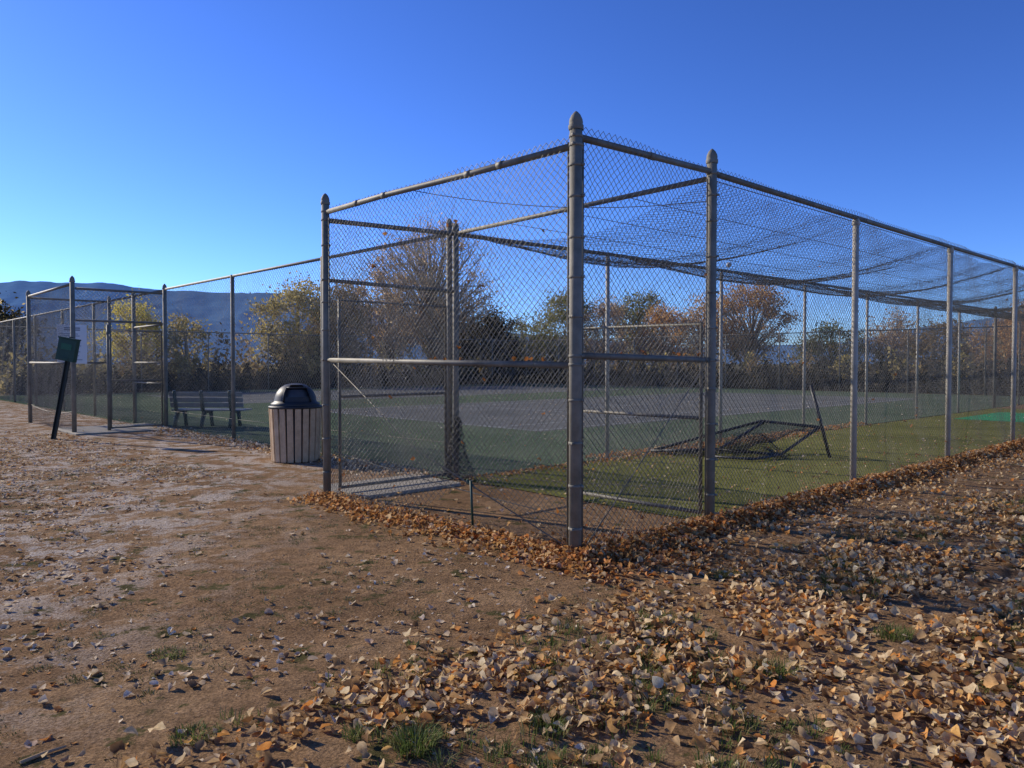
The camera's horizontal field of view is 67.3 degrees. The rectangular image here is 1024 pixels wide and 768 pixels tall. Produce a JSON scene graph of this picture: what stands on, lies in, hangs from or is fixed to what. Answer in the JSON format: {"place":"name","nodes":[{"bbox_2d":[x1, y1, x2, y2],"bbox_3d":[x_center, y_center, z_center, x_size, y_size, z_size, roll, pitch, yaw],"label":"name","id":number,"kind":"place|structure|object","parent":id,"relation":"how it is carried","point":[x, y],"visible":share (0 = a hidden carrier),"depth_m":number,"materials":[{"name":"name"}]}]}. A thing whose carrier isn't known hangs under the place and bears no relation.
{"place":"outdoors","nodes":[
{"label":"outdoors","id":0,"kind":"place"},
{"bbox_2d":[0,281,1022,363],"bbox_3d":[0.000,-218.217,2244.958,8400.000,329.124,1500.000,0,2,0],"label":"hills","id":1,"kind":"structure","parent":0,"point":[20,288],"depth_m":2493.09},
{"bbox_2d":[0,364,1023,767],"bbox_3d":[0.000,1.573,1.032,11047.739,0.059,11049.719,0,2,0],"label":"dirt ground","id":2,"kind":"structure","parent":0,"point":[262,472],"depth_m":4.97,"materials":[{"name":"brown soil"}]},
{"bbox_2d":[0,298,24,368],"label":"elm tree","id":3,"kind":"object","parent":2,"relation":"on","point":[9,324],"visible":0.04,"depth_m":50.84,"materials":[{"name":"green plant"}]},
{"bbox_2d":[0,291,53,384],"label":"elm tree","id":4,"kind":"object","parent":2,"relation":"on","point":[4,316],"visible":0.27,"depth_m":45.95,"materials":[{"name":"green plant"}]},
{"bbox_2d":[51,336,80,438],"bbox_3d":[-9.356,0.138,16.069,0.658,2.279,0.192,0,2,0],"label":"dog waste station","id":5,"kind":"object","parent":2,"relation":"on","point":[67,351],"visible":0.95,"depth_m":16.05,"materials":[{"name":"green paint"}]},
{"bbox_2d":[58,423,176,435],"bbox_3d":[-9.613,1.090,18.592,2.200,0.050,2.200,-1,2,-43],"label":"concrete pad","id":6,"kind":"object","parent":2,"relation":"on","point":[94,430],"visible":0.59,"depth_m":18.18,"materials":[{"name":"grey concrete"}]},
{"bbox_2d":[87,288,169,374],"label":"poplar tree","id":7,"kind":"object","parent":2,"relation":"on","point":[140,318],"visible":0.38,"depth_m":45.15,"materials":[{"name":"yellow plant"}]},
{"bbox_2d":[155,309,213,380],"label":"poplar tree","id":8,"kind":"object","parent":2,"relation":"on","point":[189,368],"visible":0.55,"depth_m":45.69,"materials":[{"name":"yellow plant"}]},
{"bbox_2d":[148,426,440,476],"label":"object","id":9,"kind":"object","parent":2,"relation":"on","point":[260,446],"visible":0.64,"depth_m":14.77,"materials":[{"name":"brown plant"}]},
{"bbox_2d":[268,383,321,462],"bbox_3d":[-3.560,0.619,12.641,0.860,1.265,0.860,0,2,0],"label":"trash can","id":10,"kind":"object","parent":2,"relation":"on","point":[295,412],"visible":0.98,"depth_m":12.33,"materials":[{"name":"wood slats"},{"name":"black plastic"}]},
{"bbox_2d":[239,270,352,371],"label":"willow tree","id":11,"kind":"object","parent":2,"relation":"on","point":[299,341],"visible":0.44,"depth_m":52.57,"materials":[{"name":"yellow plant"}]},
{"bbox_2d":[295,267,388,374],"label":"willow tree","id":12,"kind":"object","parent":2,"relation":"on","point":[353,310],"visible":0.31,"depth_m":54.12,"materials":[{"name":"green plant"}]},
{"bbox_2d":[319,474,462,498],"bbox_3d":[-1.553,1.321,9.969,1.500,0.050,1.100,-1,2,-43],"label":"concrete threshold","id":13,"kind":"object","parent":2,"relation":"on","point":[410,486],"visible":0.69,"depth_m":9.76,"materials":[{"name":"grey concrete"}]},
{"bbox_2d":[346,254,436,365],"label":"cottonwood tree","id":14,"kind":"object","parent":2,"relation":"on","point":[388,325],"visible":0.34,"depth_m":58.80,"materials":[{"name":"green plant"}]},
{"bbox_2d":[0,457,784,767],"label":"weeds","id":15,"kind":"object","parent":2,"relation":"on","point":[100,632],"visible":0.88,"depth_m":5.18,"materials":[{"name":"plant"}]},
{"bbox_2d":[286,490,573,574],"bbox_3d":[-0.992,1.344,7.622,1.329,0.127,4.236,-1,2,-43],"label":"leaf pile","id":16,"kind":"object","parent":2,"relation":"on","point":[443,525],"visible":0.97,"depth_m":7.29,"materials":[{"name":"brown plant"}]},
{"bbox_2d":[354,198,507,367],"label":"cottonwood tree","id":17,"kind":"object","parent":2,"relation":"on","point":[465,297],"visible":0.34,"depth_m":61.46,"materials":[{"name":"brown plant"}]},
{"bbox_2d":[418,318,512,368],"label":"juniper tree","id":18,"kind":"object","parent":2,"relation":"on","point":[469,341],"visible":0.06,"depth_m":67.41,"materials":[{"name":"green plant"}]},
{"bbox_2d":[466,479,474,525],"bbox_3d":[-0.379,1.178,7.262,0.088,0.559,0.081,-1,2,-37],"label":"metal stake","id":19,"kind":"object","parent":2,"relation":"on","point":[471,500],"visible":0.72,"depth_m":7.25,"materials":[{"name":"green paint"}]},
{"bbox_2d":[452,301,533,369],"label":"juniper tree","id":20,"kind":"object","parent":2,"relation":"on","point":[496,332],"visible":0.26,"depth_m":66.64,"materials":[{"name":"green plant"}]},
{"bbox_2d":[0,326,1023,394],"bbox_3d":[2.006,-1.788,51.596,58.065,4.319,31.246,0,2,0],"label":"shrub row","id":21,"kind":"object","parent":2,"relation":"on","point":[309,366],"visible":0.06,"depth_m":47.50,"materials":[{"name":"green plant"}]},
{"bbox_2d":[0,383,1023,478],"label":"tennis court","id":22,"kind":"object","parent":2,"relation":"on","point":[270,398],"visible":0.45,"depth_m":23.43,"materials":[{"name":"asphalt"}]},
{"bbox_2d":[169,390,251,427],"bbox_3d":[-7.543,0.625,19.232,1.850,0.957,0.710,0,2,3],"label":"park bench","id":23,"kind":"object","parent":22,"relation":"on","point":[205,404],"visible":0.64,"depth_m":19.00,"materials":[{"name":"green paint"}]},
{"bbox_2d":[0,218,1023,477],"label":"tennis court fence","id":24,"kind":"object","parent":22,"relation":"on","point":[108,338],"visible":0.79,"depth_m":18.46,"materials":[{"name":"metal"}]},
{"bbox_2d":[57,324,86,363],"bbox_3d":[-12.178,-1.101,21.280,0.740,1.080,0.027,-1,2,-43],"label":"rules sign","id":25,"kind":"object","parent":24,"relation":"attached to","point":[81,332],"visible":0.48,"depth_m":21.42,"materials":[{"name":"white paint"}]},
{"bbox_2d":[3,386,1023,527],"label":"court leaves","id":26,"kind":"object","parent":22,"relation":"on","point":[501,510],"visible":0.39,"depth_m":18.10,"materials":[{"name":"brown plant"}]},
{"bbox_2d":[585,421,878,462],"bbox_3d":[5.271,1.109,16.586,11.029,0.097,1.474,-2,2,-45],"label":"leaf pile","id":27,"kind":"object","parent":22,"relation":"on","point":[835,426],"visible":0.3,"depth_m":15.67,"materials":[{"name":"brown plant"}]},
{"bbox_2d":[0,430,1023,767],"bbox_3d":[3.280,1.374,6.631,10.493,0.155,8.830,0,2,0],"label":"fallen leaves","id":28,"kind":"object","parent":2,"relation":"on","point":[951,736],"depth_m":3.98,"materials":[{"name":"brown plant"}]},
{"bbox_2d":[1,355,1023,395],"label":"hedge","id":29,"kind":"object","parent":2,"relation":"on","point":[442,373],"visible":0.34,"depth_m":47.10,"materials":[{"name":"green plant"}]},
{"bbox_2d":[19,321,1023,393],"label":"shrub row","id":30,"kind":"object","parent":2,"relation":"on","point":[480,367],"visible":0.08,"depth_m":48.14,"materials":[{"name":"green plant"}]},
{"bbox_2d":[498,309,553,360],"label":"elm tree","id":31,"kind":"object","parent":2,"relation":"on","point":[523,328],"visible":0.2,"depth_m":70.83,"materials":[{"name":"green plant"}]},
{"bbox_2d":[144,557,915,758],"bbox_3d":[0.661,1.435,4.473,5.131,0.116,1.875,-1,2,-24],"label":"grass tuft","id":32,"kind":"object","parent":2,"relation":"on","point":[419,737],"visible":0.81,"depth_m":3.35,"materials":[{"name":"green plant"}]},
{"bbox_2d":[524,287,601,363],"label":"elm tree","id":33,"kind":"object","parent":2,"relation":"on","point":[553,318],"visible":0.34,"depth_m":67.11,"materials":[{"name":"brown plant"}]},
{"bbox_2d":[163,494,1023,767],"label":"grass","id":34,"kind":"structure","parent":2,"relation":"on","point":[522,731],"depth_m":3.41,"materials":[{"name":"plant"}]},
{"bbox_2d":[584,290,633,374],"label":"elm tree","id":35,"kind":"object","parent":2,"relation":"on","point":[611,323],"visible":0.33,"depth_m":68.09,"materials":[{"name":"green plant"}]},
{"bbox_2d":[484,520,759,594],"bbox_3d":[0.790,1.381,6.587,1.649,0.126,2.640,-1,2,-43],"label":"leaf pile","id":36,"kind":"object","parent":2,"relation":"on","point":[581,565],"visible":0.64,"depth_m":6.10,"materials":[{"name":"brown plant"}]},
{"bbox_2d":[611,279,672,368],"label":"juniper tree","id":37,"kind":"object","parent":2,"relation":"on","point":[640,310],"visible":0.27,"depth_m":72.67,"materials":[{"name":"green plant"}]},
{"bbox_2d":[623,297,698,371],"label":"elm tree","id":38,"kind":"object","parent":2,"relation":"on","point":[664,321],"visible":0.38,"depth_m":65.41,"materials":[{"name":"brown plant"}]},
{"bbox_2d":[320,111,1023,549],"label":"batting cage","id":39,"kind":"object","parent":2,"relation":"on","point":[576,259],"visible":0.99,"depth_m":8.70,"materials":[{"name":"metal"}]},
{"bbox_2d":[337,219,946,530],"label":"caught leaves","id":40,"kind":"object","parent":39,"relation":"attached to","point":[484,379],"visible":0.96,"depth_m":7.34,"materials":[{"name":"brown plant"}]},
{"bbox_2d":[668,287,738,369],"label":"elm tree","id":41,"kind":"object","parent":2,"relation":"on","point":[693,320],"visible":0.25,"depth_m":65.22,"materials":[{"name":"orange plant"}]},
{"bbox_2d":[464,408,1023,517],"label":"artificial turf","id":42,"kind":"structure","parent":2,"relation":"on","point":[608,502],"depth_m":11.72,"materials":[{"name":"green plastic"}]},
{"bbox_2d":[462,432,814,481],"bbox_3d":[3.014,1.183,13.832,10.006,0.098,1.220,-2,2,-45],"label":"leaf pile","id":43,"kind":"object","parent":42,"relation":"on","point":[521,469],"visible":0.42,"depth_m":11.96,"materials":[{"name":"brown plant"}]},
{"bbox_2d":[360,430,1006,539],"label":"court leaves","id":44,"kind":"object","parent":42,"relation":"on","point":[726,508],"visible":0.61,"depth_m":10.59,"materials":[{"name":"brown plant"}]},
{"bbox_2d":[651,385,830,459],"bbox_3d":[3.919,0.636,13.201,2.661,1.253,1.522,0,2,-17],"label":"pitching screen","id":45,"kind":"object","parent":42,"relation":"on","point":[752,439],"visible":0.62,"depth_m":13.03,"materials":[{"name":"black paint"}]},
{"bbox_2d":[701,267,809,366],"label":"elm tree","id":46,"kind":"object","parent":2,"relation":"on","point":[754,309],"visible":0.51,"depth_m":64.96,"materials":[{"name":"orange plant"}]},
{"bbox_2d":[530,442,1023,602],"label":"leaf pile","id":47,"kind":"object","parent":2,"relation":"on","point":[799,515],"visible":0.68,"depth_m":8.00,"materials":[{"name":"brown plant"}]},
{"bbox_2d":[551,437,1023,578],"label":"leaf pile","id":48,"kind":"object","parent":2,"relation":"on","point":[821,495],"visible":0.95,"depth_m":8.23,"materials":[{"name":"brown plant"}]},
{"bbox_2d":[788,314,874,377],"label":"elm tree","id":49,"kind":"object","parent":2,"relation":"on","point":[835,328],"visible":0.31,"depth_m":65.56,"materials":[{"name":"green plant"}]},
{"bbox_2d":[858,305,934,370],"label":"elm tree","id":50,"kind":"object","parent":2,"relation":"on","point":[906,327],"visible":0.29,"depth_m":63.62,"materials":[{"name":"orange plant"}]},
{"bbox_2d":[901,315,979,374],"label":"elm tree","id":51,"kind":"object","parent":2,"relation":"on","point":[934,346],"visible":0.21,"depth_m":61.16,"materials":[{"name":"green plant"}]},
{"bbox_2d":[955,311,1022,371],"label":"elm tree","id":52,"kind":"object","parent":2,"relation":"on","point":[987,338],"visible":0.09,"depth_m":58.67,"materials":[{"name":"orange plant"}]},
{"bbox_2d":[982,301,1023,365],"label":"elm tree","id":53,"kind":"object","parent":2,"relation":"on","point":[1009,339],"visible":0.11,"depth_m":55.08,"materials":[{"name":"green plant"}]},
{"bbox_2d":[0,0,1023,344],"label":"sky","id":54,"kind":"structure","parent":0,"point":[150,144],"materials":[{"name":"blue"}]}
]}

